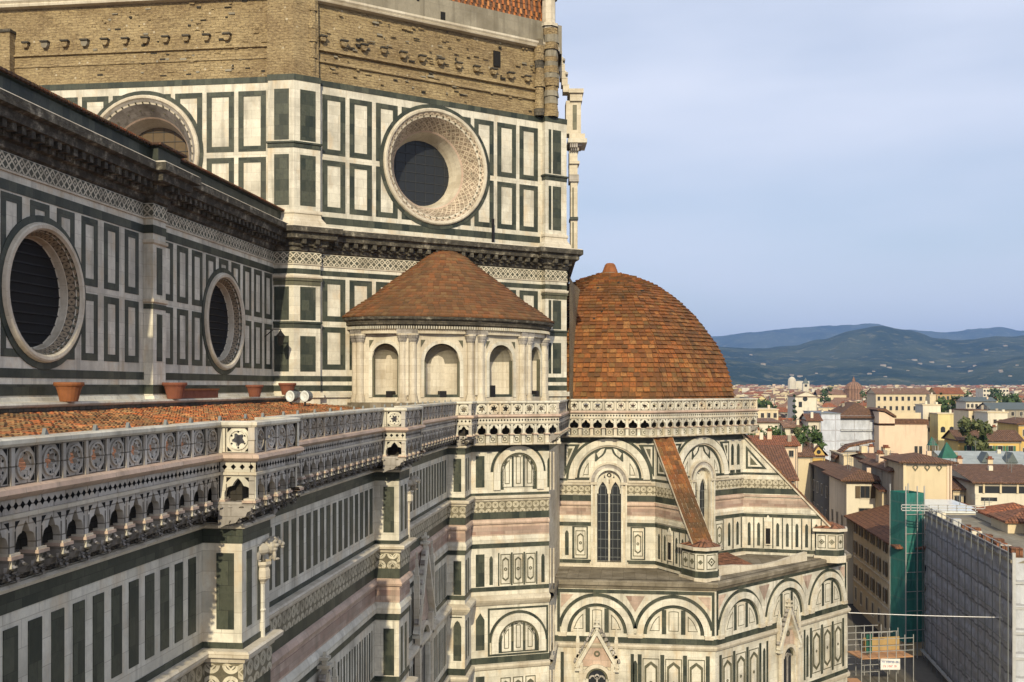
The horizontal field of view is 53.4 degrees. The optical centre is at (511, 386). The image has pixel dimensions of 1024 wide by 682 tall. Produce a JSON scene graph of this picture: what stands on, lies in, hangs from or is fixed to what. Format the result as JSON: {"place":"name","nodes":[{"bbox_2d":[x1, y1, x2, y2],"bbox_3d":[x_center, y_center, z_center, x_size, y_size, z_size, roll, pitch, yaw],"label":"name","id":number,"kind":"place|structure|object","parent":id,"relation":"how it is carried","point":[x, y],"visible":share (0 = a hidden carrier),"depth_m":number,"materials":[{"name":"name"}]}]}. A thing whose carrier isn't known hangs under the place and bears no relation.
{"place":"outdoors","nodes":[
{"label":"outdoors","id":0,"kind":"place"},
{"bbox_2d":[746,412,781,434],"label":"white pediment house","id":1,"kind":"structure","parent":0,"point":[763,423],"depth_m":226.91,"materials":[{"name":"paint"}]},
{"bbox_2d":[756,402,778,419],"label":"cream block house","id":2,"kind":"structure","parent":0,"point":[762,413],"depth_m":262.03,"materials":[{"name":"paint"}]},
{"bbox_2d":[747,426,800,487],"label":"orange roof house","id":3,"kind":"structure","parent":0,"point":[791,443],"depth_m":163.60,"materials":[{"name":"tile"}]},
{"bbox_2d":[788,450,793,457],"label":"window","id":4,"kind":"structure","parent":3,"relation":"in","point":[790,452],"depth_m":161.80,"materials":[{"name":"beige glass"}]},
{"bbox_2d":[555,0,1023,335],"label":"sky","id":5,"kind":"structure","parent":0,"point":[765,165],"materials":[{"name":"blue"}]},
{"bbox_2d":[780,412,804,434],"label":"white low house","id":6,"kind":"structure","parent":0,"point":[788,426],"depth_m":231.29,"materials":[{"name":"paint"}]},
{"bbox_2d":[817,407,835,410],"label":"town house","id":7,"kind":"structure","parent":0,"point":[826,408],"depth_m":612.62,"materials":[{"name":"beige paint"}]},
{"bbox_2d":[828,401,874,449],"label":"palace","id":8,"kind":"structure","parent":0,"point":[856,422],"depth_m":286.56,"materials":[{"name":"grey paint"}]},
{"bbox_2d":[848,604,880,649],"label":"street","id":9,"kind":"structure","parent":0,"point":[859,620],"depth_m":132.59,"materials":[{"name":"grey asphalt"}]},
{"bbox_2d":[711,323,1023,347],"bbox_3d":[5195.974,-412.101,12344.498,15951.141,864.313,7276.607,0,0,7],"label":"hills","id":10,"kind":"structure","parent":0,"point":[782,337],"depth_m":13075.11,"materials":[{"name":"blue plant"}]},
{"bbox_2d":[719,326,1023,385],"bbox_3d":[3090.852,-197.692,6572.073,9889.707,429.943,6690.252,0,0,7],"label":"hills","id":11,"kind":"structure","parent":0,"point":[845,358],"depth_m":5884.28,"materials":[{"name":"blue plant"}]},
{"bbox_2d":[724,356,1023,385],"bbox_3d":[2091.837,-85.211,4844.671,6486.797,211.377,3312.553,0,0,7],"label":"hills","id":12,"kind":"structure","parent":0,"point":[760,374],"depth_m":4594.12,"materials":[{"name":"blue plant"}]},
{"bbox_2d":[847,613,953,681],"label":"pavement","id":13,"kind":"structure","parent":0,"point":[922,672],"depth_m":111.50,"materials":[{"name":"grey stone"}]},
{"bbox_2d":[757,445,798,484],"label":"red roof house","id":14,"kind":"structure","parent":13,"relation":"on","point":[777,456],"depth_m":135.89,"materials":[{"name":"tile"}]},
{"bbox_2d":[847,678,860,681],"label":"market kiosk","id":15,"kind":"object","parent":13,"relation":"on","point":[853,680],"visible":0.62,"depth_m":101.73,"materials":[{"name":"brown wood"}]},
{"bbox_2d":[864,470,886,506],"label":"brown roof house","id":16,"kind":"structure","parent":13,"relation":"on","point":[880,494],"depth_m":142.31,"materials":[{"name":"beige paint"}]},
{"bbox_2d":[858,450,893,504],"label":"dark side house","id":17,"kind":"structure","parent":13,"relation":"on","point":[886,474],"depth_m":143.45,"materials":[{"name":"grey paint"}]},
{"bbox_2d":[847,624,913,681],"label":"work stage","id":18,"kind":"object","parent":13,"relation":"on","point":[881,648],"visible":1,"depth_m":106.97,"materials":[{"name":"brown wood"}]},
{"bbox_2d":[844,504,929,655],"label":"palazzo","id":19,"kind":"structure","parent":13,"relation":"on","point":[870,555],"depth_m":132.59,"materials":[{"name":"beige paint"}]},
{"bbox_2d":[853,523,856,533],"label":"window","id":20,"kind":"structure","parent":19,"relation":"in","point":[854,525],"depth_m":142.65,"materials":[{"name":"brown wood"}]},
{"bbox_2d":[853,540,856,554],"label":"window","id":21,"kind":"structure","parent":19,"relation":"in","point":[854,541],"depth_m":142.65,"materials":[{"name":"brown wood"}]},
{"bbox_2d":[853,563,856,577],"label":"window","id":22,"kind":"structure","parent":19,"relation":"in","point":[854,565],"depth_m":142.65,"materials":[{"name":"brown wood"}]},
{"bbox_2d":[859,543,861,558],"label":"window","id":23,"kind":"structure","parent":19,"relation":"in","point":[860,545],"depth_m":139.48,"materials":[{"name":"brown wood"}]},
{"bbox_2d":[859,567,861,582],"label":"window","id":24,"kind":"structure","parent":19,"relation":"in","point":[860,569],"depth_m":139.48,"materials":[{"name":"brown wood"}]},
{"bbox_2d":[864,530,867,540],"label":"window","id":25,"kind":"structure","parent":19,"relation":"in","point":[865,532],"depth_m":135.89,"materials":[{"name":"brown wood"}]},
{"bbox_2d":[864,547,867,562],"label":"window","id":26,"kind":"structure","parent":19,"relation":"in","point":[865,549],"depth_m":135.89,"materials":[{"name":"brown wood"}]},
{"bbox_2d":[864,572,867,587],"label":"window","id":27,"kind":"structure","parent":19,"relation":"in","point":[865,573],"depth_m":135.89,"materials":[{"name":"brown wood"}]},
{"bbox_2d":[865,596,867,611],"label":"window","id":28,"kind":"structure","parent":19,"relation":"in","point":[866,598],"depth_m":135.89,"materials":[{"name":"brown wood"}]},
{"bbox_2d":[870,533,873,544],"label":"window","id":29,"kind":"structure","parent":19,"relation":"in","point":[871,536],"depth_m":132.45,"materials":[{"name":"brown wood"}]},
{"bbox_2d":[870,551,873,566],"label":"window","id":30,"kind":"structure","parent":19,"relation":"in","point":[871,553],"depth_m":132.45,"materials":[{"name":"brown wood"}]},
{"bbox_2d":[870,577,873,592],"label":"window","id":31,"kind":"structure","parent":19,"relation":"in","point":[871,578],"depth_m":132.45,"materials":[{"name":"brown wood"}]},
{"bbox_2d":[871,601,873,617],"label":"window","id":32,"kind":"structure","parent":19,"relation":"in","point":[872,603],"depth_m":132.45,"materials":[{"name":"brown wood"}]},
{"bbox_2d":[876,537,879,548],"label":"window","id":33,"kind":"structure","parent":19,"relation":"in","point":[877,539],"depth_m":129.19,"materials":[{"name":"brown wood"}]},
{"bbox_2d":[876,556,879,571],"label":"window","id":34,"kind":"structure","parent":19,"relation":"in","point":[877,557],"depth_m":129.19,"materials":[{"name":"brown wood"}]},
{"bbox_2d":[876,582,879,597],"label":"window","id":35,"kind":"structure","parent":19,"relation":"in","point":[877,583],"depth_m":129.19,"materials":[{"name":"brown wood"}]},
{"bbox_2d":[877,607,879,623],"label":"window","id":36,"kind":"structure","parent":19,"relation":"in","point":[878,609],"depth_m":129.19,"materials":[{"name":"brown wood"}]},
{"bbox_2d":[883,541,886,553],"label":"window","id":37,"kind":"structure","parent":19,"relation":"in","point":[884,544],"depth_m":125.51,"materials":[{"name":"brown wood"}]},
{"bbox_2d":[883,560,886,576],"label":"window","id":38,"kind":"structure","parent":19,"relation":"in","point":[884,562],"depth_m":125.46,"materials":[{"name":"brown wood"}]},
{"bbox_2d":[883,587,886,603],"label":"window","id":39,"kind":"structure","parent":19,"relation":"in","point":[884,588],"depth_m":125.46,"materials":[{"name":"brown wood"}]},
{"bbox_2d":[884,613,886,629],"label":"window","id":40,"kind":"structure","parent":19,"relation":"in","point":[885,616],"depth_m":125.46,"materials":[{"name":"brown"}]},
{"bbox_2d":[889,483,924,658],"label":"hoist tower","id":41,"kind":"structure","parent":13,"relation":"on","point":[905,573],"depth_m":116.37,"materials":[{"name":"fabric"}]},
{"bbox_2d":[880,440,958,498],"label":"house","id":42,"kind":"structure","parent":13,"relation":"on","point":[929,472],"depth_m":132.54,"materials":[{"name":"beige paint"}]},
{"bbox_2d":[925,495,975,514],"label":"domed skylight house","id":43,"kind":"structure","parent":13,"relation":"on","point":[940,502],"depth_m":120.92,"materials":[{"name":"white paint"}]},
{"bbox_2d":[920,502,1023,681],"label":"scaffolded building","id":44,"kind":"structure","parent":13,"relation":"on","point":[974,564],"depth_m":97.84,"materials":[{"name":"grey fabric"}]},
{"bbox_2d":[901,504,984,511],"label":"roof railing","id":45,"kind":"object","parent":44,"relation":"on","point":[947,508],"visible":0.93,"depth_m":111.11,"materials":[{"name":"metal"}]},
{"bbox_2d":[960,497,991,507],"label":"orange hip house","id":46,"kind":"structure","parent":13,"relation":"on","point":[984,500],"depth_m":124.99,"materials":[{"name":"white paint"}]},
{"bbox_2d":[952,451,1023,506],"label":"white loggia house","id":47,"kind":"structure","parent":13,"relation":"on","point":[999,483],"depth_m":140.83,"materials":[{"name":"paint"}]},
{"bbox_2d":[938,442,956,458],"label":"spire","id":48,"kind":"object","parent":47,"relation":"on","point":[947,451],"visible":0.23,"depth_m":161.39,"materials":[{"name":"metal"}]},
{"bbox_2d":[926,392,935,403],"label":"library tower","id":49,"kind":"structure","parent":0,"point":[931,397],"depth_m":484.59,"materials":[{"name":"beige paint"}]},
{"bbox_2d":[926,436,937,450],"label":"spire","id":50,"kind":"object","parent":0,"point":[930,442],"visible":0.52,"depth_m":213.56,"materials":[{"name":"metal"}]},
{"bbox_2d":[929,409,953,450],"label":"church house","id":51,"kind":"structure","parent":0,"point":[941,424],"depth_m":279.91,"materials":[{"name":"yellow paint"}]},
{"bbox_2d":[941,427,953,431],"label":"arched window","id":52,"kind":"structure","parent":51,"relation":"in","point":[942,428],"depth_m":279.71,"materials":[{"name":"black glass"}]},
{"bbox_2d":[933,440,1023,464],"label":"market hall","id":53,"kind":"structure","parent":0,"point":[980,457],"depth_m":171.06,"materials":[{"name":"beige paint"}]},
{"bbox_2d":[941,420,1023,450],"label":"long yellow house","id":54,"kind":"structure","parent":0,"point":[1007,440],"depth_m":197.03,"materials":[{"name":"paint"}]},
{"bbox_2d":[964,445,973,450],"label":"window","id":55,"kind":"structure","parent":54,"relation":"in","point":[966,448],"depth_m":196.75,"materials":[{"name":"black glass"}]},
{"bbox_2d":[995,445,1004,450],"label":"window","id":56,"kind":"structure","parent":54,"relation":"in","point":[1001,447],"depth_m":196.03,"materials":[{"name":"beige glass"}]},
{"bbox_2d":[1006,445,1015,450],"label":"window","id":57,"kind":"structure","parent":54,"relation":"in","point":[1010,447],"depth_m":195.84,"materials":[{"name":"beige stone"}]},
{"bbox_2d":[973,409,1008,429],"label":"white flat house","id":58,"kind":"structure","parent":0,"point":[990,416],"depth_m":240.21,"materials":[{"name":"paint"}]},
{"bbox_2d":[994,410,1023,451],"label":"yellow corner house","id":59,"kind":"structure","parent":0,"point":[1015,423],"depth_m":208.09,"materials":[{"name":"paint"}]},
{"label":"ground","id":60,"kind":"structure","parent":0,"visible":0},
{"bbox_2d":[0,0,851,681],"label":"cathedral","id":61,"kind":"structure","parent":60,"relation":"on","point":[446,474],"depth_m":71.10,"materials":[{"name":"white stone"}]},
{"bbox_2d":[53,382,84,401],"bbox_3d":[-18.686,0.214,42.900,1.211,0.812,1.230,0,0,7],"label":"flower pot","id":62,"kind":"object","parent":61,"relation":"on","point":[68,391],"visible":1,"depth_m":42.53,"materials":[{"name":"ceramic"}]},
{"bbox_2d":[162,382,187,398],"bbox_3d":[-17.472,0.200,52.700,1.253,0.840,1.272,0,0,7],"label":"flower pot","id":63,"kind":"object","parent":61,"relation":"on","point":[174,390],"visible":1,"depth_m":52.30,"materials":[{"name":"orange ceramic"}]},
{"bbox_2d":[183,388,218,397],"bbox_3d":[-17.374,0.355,55.876,0.600,0.530,4.993,0,0,7],"label":"planter trough","id":64,"kind":"object","parent":61,"relation":"on","point":[200,392],"visible":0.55,"depth_m":55.97,"materials":[{"name":"orange ceramic"}]},
{"bbox_2d":[245,385,263,396],"bbox_3d":[-15.839,0.253,62.600,1.096,0.735,1.113,0,0,7],"label":"flower pot","id":65,"kind":"object","parent":61,"relation":"on","point":[254,390],"visible":1,"depth_m":62.26,"materials":[{"name":"orange ceramic"}]},
{"bbox_2d":[264,329,284,345],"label":"wall lantern","id":66,"kind":"object","parent":61,"relation":"attached to","point":[280,335],"depth_m":68.08,"materials":[{"name":"black metal"}]},
{"bbox_2d":[278,383,295,394],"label":"flower pot","id":67,"kind":"object","parent":61,"relation":"on","point":[285,387],"visible":0.9,"depth_m":68.09,"materials":[{"name":"orange ceramic"}]},
{"bbox_2d":[285,390,298,404],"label":"floodlight","id":68,"kind":"object","parent":61,"relation":"on","point":[291,396],"visible":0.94,"depth_m":66.40,"materials":[{"name":"white metal"}]},
{"bbox_2d":[300,390,312,406],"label":"floodlight","id":69,"kind":"object","parent":61,"relation":"on","point":[306,396],"visible":0.95,"depth_m":66.39,"materials":[{"name":"white metal"}]},
{"bbox_2d":[849,612,1001,617],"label":"cable","id":70,"kind":"object","parent":61,"relation":"attached to","point":[925,615],"visible":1,"depth_m":89.93,"materials":[{"name":"grey metal"}]},
{"bbox_2d":[748,425,782,434],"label":"garden tree","id":71,"kind":"object","parent":60,"relation":"on","point":[774,432],"visible":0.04,"depth_m":190.61,"materials":[{"name":"green plant"}]},
{"bbox_2d":[757,398,777,407],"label":"distant tree","id":72,"kind":"object","parent":60,"relation":"on","point":[763,404],"visible":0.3,"depth_m":507.14,"materials":[{"name":"green plant"}]},
{"bbox_2d":[776,406,787,417],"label":"town house","id":73,"kind":"structure","parent":60,"relation":"on","point":[782,410],"depth_m":539.68,"materials":[{"name":"orange paint"}]},
{"bbox_2d":[778,411,786,417],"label":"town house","id":74,"kind":"structure","parent":60,"relation":"on","point":[782,415],"depth_m":501.75,"materials":[{"name":"brown paint"}]},
{"bbox_2d":[791,394,796,420],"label":"cypress tree","id":75,"kind":"object","parent":60,"relation":"on","point":[794,411],"visible":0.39,"depth_m":408.99,"materials":[{"name":"green plant"}]},
{"bbox_2d":[782,431,806,445],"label":"garden tree","id":76,"kind":"object","parent":60,"relation":"on","point":[800,439],"visible":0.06,"depth_m":195.99,"materials":[{"name":"green plant"}]},
{"bbox_2d":[793,427,809,443],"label":"garden tree","id":77,"kind":"object","parent":60,"relation":"on","point":[797,430],"visible":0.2,"depth_m":197.57,"materials":[{"name":"green plant"}]},
{"bbox_2d":[787,388,817,418],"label":"white church","id":78,"kind":"structure","parent":60,"relation":"on","point":[806,401],"depth_m":467.40,"materials":[{"name":"paint"}]},
{"bbox_2d":[797,443,815,502],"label":"brown shed house","id":79,"kind":"structure","parent":60,"relation":"on","point":[805,455],"depth_m":183.01,"materials":[{"name":"beige paint"}]},
{"bbox_2d":[799,412,822,436],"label":"balcony house","id":80,"kind":"structure","parent":60,"relation":"on","point":[812,419],"depth_m":226.57,"materials":[{"name":"white paint"}]},
{"bbox_2d":[798,424,826,449],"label":"garden tree","id":81,"kind":"object","parent":60,"relation":"on","point":[815,436],"visible":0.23,"depth_m":198.62,"materials":[{"name":"green plant"}]},
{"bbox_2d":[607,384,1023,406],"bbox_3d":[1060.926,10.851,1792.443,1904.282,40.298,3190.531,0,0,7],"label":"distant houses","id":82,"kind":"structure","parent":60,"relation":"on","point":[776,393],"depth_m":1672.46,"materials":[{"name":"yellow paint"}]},
{"bbox_2d":[803,442,827,460],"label":"yellow gable house","id":83,"kind":"structure","parent":60,"relation":"on","point":[820,453],"depth_m":184.70,"materials":[{"name":"paint"}]},
{"bbox_2d":[803,406,840,460],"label":"palace wing","id":84,"kind":"structure","parent":60,"relation":"on","point":[830,427],"depth_m":283.40,"materials":[{"name":"white paint"}]},
{"bbox_2d":[809,452,843,520],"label":"alley terrace","id":85,"kind":"structure","parent":60,"relation":"on","point":[820,491],"depth_m":176.00,"materials":[{"name":"paint"}]},
{"bbox_2d":[821,453,880,603],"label":"shuttered house","id":86,"kind":"structure","parent":60,"relation":"on","point":[851,489],"depth_m":145.30,"materials":[{"name":"white paint"}]},
{"bbox_2d":[831,508,833,521],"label":"window","id":87,"kind":"structure","parent":86,"relation":"in","point":[832,510],"depth_m":155.38,"materials":[{"name":"grey glass"}]},
{"bbox_2d":[855,485,874,498],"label":"window","id":88,"kind":"structure","parent":86,"relation":"in","point":[862,491],"depth_m":144.93,"materials":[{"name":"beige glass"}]},
{"bbox_2d":[829,439,874,465],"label":"roof terrace house","id":89,"kind":"structure","parent":60,"relation":"on","point":[839,456],"depth_m":182.03,"materials":[{"name":"beige paint"}]},
{"bbox_2d":[850,444,897,468],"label":"link house","id":90,"kind":"structure","parent":60,"relation":"on","point":[869,454],"depth_m":163.12,"materials":[{"name":"beige paint"}]},
{"bbox_2d":[867,407,928,454],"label":"blank house","id":91,"kind":"structure","parent":60,"relation":"on","point":[901,433],"depth_m":279.33,"materials":[{"name":"paint"}]},
{"bbox_2d":[865,388,930,412],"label":"long library","id":92,"kind":"structure","parent":60,"relation":"on","point":[898,400],"depth_m":501.22,"materials":[{"name":"beige paint"}]},
{"bbox_2d":[914,399,941,450],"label":"stepped house","id":93,"kind":"structure","parent":60,"relation":"on","point":[925,409],"depth_m":287.97,"materials":[{"name":"white paint"}]},
{"bbox_2d":[936,394,959,412],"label":"distant tree","id":94,"kind":"object","parent":60,"relation":"on","point":[945,404],"visible":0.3,"depth_m":401.75,"materials":[{"name":"green plant"}]},
{"bbox_2d":[950,459,966,502],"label":"brown house","id":95,"kind":"structure","parent":60,"relation":"on","point":[959,488],"depth_m":143.49,"materials":[{"name":"beige paint"}]},
{"bbox_2d":[953,495,961,501],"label":"window","id":96,"kind":"structure","parent":95,"relation":"in","point":[955,497],"depth_m":143.46,"materials":[{"name":"beige stone"}]},
{"bbox_2d":[952,402,987,429],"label":"building","id":97,"kind":"structure","parent":60,"relation":"on","point":[960,413],"depth_m":254.08,"materials":[{"name":"paint"}]},
{"bbox_2d":[957,415,992,450],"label":"garden tree","id":98,"kind":"object","parent":60,"relation":"on","point":[965,426],"visible":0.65,"depth_m":190.05,"materials":[{"name":"green plant"}]},
{"bbox_2d":[954,394,996,408],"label":"long white terrace","id":99,"kind":"structure","parent":60,"relation":"on","point":[961,402],"depth_m":383.74,"materials":[{"name":"paint"}]},
{"bbox_2d":[974,432,995,450],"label":"garden tree","id":100,"kind":"object","parent":60,"relation":"on","point":[981,437],"visible":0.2,"depth_m":191.88,"materials":[{"name":"green plant"}]},
{"bbox_2d":[975,397,1023,417],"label":"slate house","id":101,"kind":"structure","parent":60,"relation":"on","point":[1012,407],"depth_m":344.62,"materials":[{"name":"grey paint"}]},
{"bbox_2d":[993,394,1021,401],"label":"distant tree","id":102,"kind":"object","parent":60,"relation":"on","point":[1003,399],"visible":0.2,"depth_m":512.13,"materials":[{"name":"green plant"}]},
{"bbox_2d":[1005,393,1023,401],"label":"distant tree","id":103,"kind":"object","parent":60,"relation":"on","point":[1015,397],"visible":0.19,"depth_m":530.19,"materials":[{"name":"green plant"}]},
{"bbox_3d":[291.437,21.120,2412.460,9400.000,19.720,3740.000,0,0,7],"label":"terrain","id":104,"kind":"structure","parent":0,"visible":0},
{"bbox_2d":[788,377,808,389],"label":"white villa church","id":105,"kind":"structure","parent":104,"relation":"on","point":[793,383],"depth_m":1789.84,"materials":[{"name":"paint"}]},
{"bbox_2d":[802,377,808,391],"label":"bell tower","id":106,"kind":"structure","parent":104,"relation":"on","point":[805,385],"depth_m":924.77,"materials":[{"name":"white paint"}]},
{"bbox_2d":[818,387,832,401],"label":"distant tree","id":107,"kind":"object","parent":104,"relation":"on","point":[825,394],"visible":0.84,"depth_m":873.04,"materials":[{"name":"green plant"}]},
{"bbox_2d":[814,377,862,400],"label":"distant church","id":108,"kind":"structure","parent":104,"relation":"on","point":[852,390],"depth_m":964.56,"materials":[{"name":"beige paint"}]},
{"bbox_2d":[857,390,866,402],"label":"distant tree","id":109,"kind":"object","parent":104,"relation":"on","point":[862,393],"visible":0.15,"depth_m":770.99,"materials":[{"name":"green plant"}]},
{"bbox_2d":[929,387,964,406],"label":"orange eaves palace","id":110,"kind":"structure","parent":104,"relation":"on","point":[950,391],"depth_m":595.68,"materials":[{"name":"paint"}]},
{"bbox_2d":[964,390,972,396],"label":"distant tree","id":111,"kind":"object","parent":104,"relation":"on","point":[967,393],"visible":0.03,"depth_m":613.30,"materials":[{"name":"green plant"}]},
{"bbox_2d":[976,387,1008,396],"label":"white hospital block","id":112,"kind":"structure","parent":104,"relation":"on","point":[982,392],"depth_m":1096.66,"materials":[{"name":"paint"}]},
{"bbox_2d":[987,387,1004,399],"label":"distant tree","id":113,"kind":"object","parent":104,"relation":"on","point":[994,391],"visible":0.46,"depth_m":856.47,"materials":[{"name":"green plant"}]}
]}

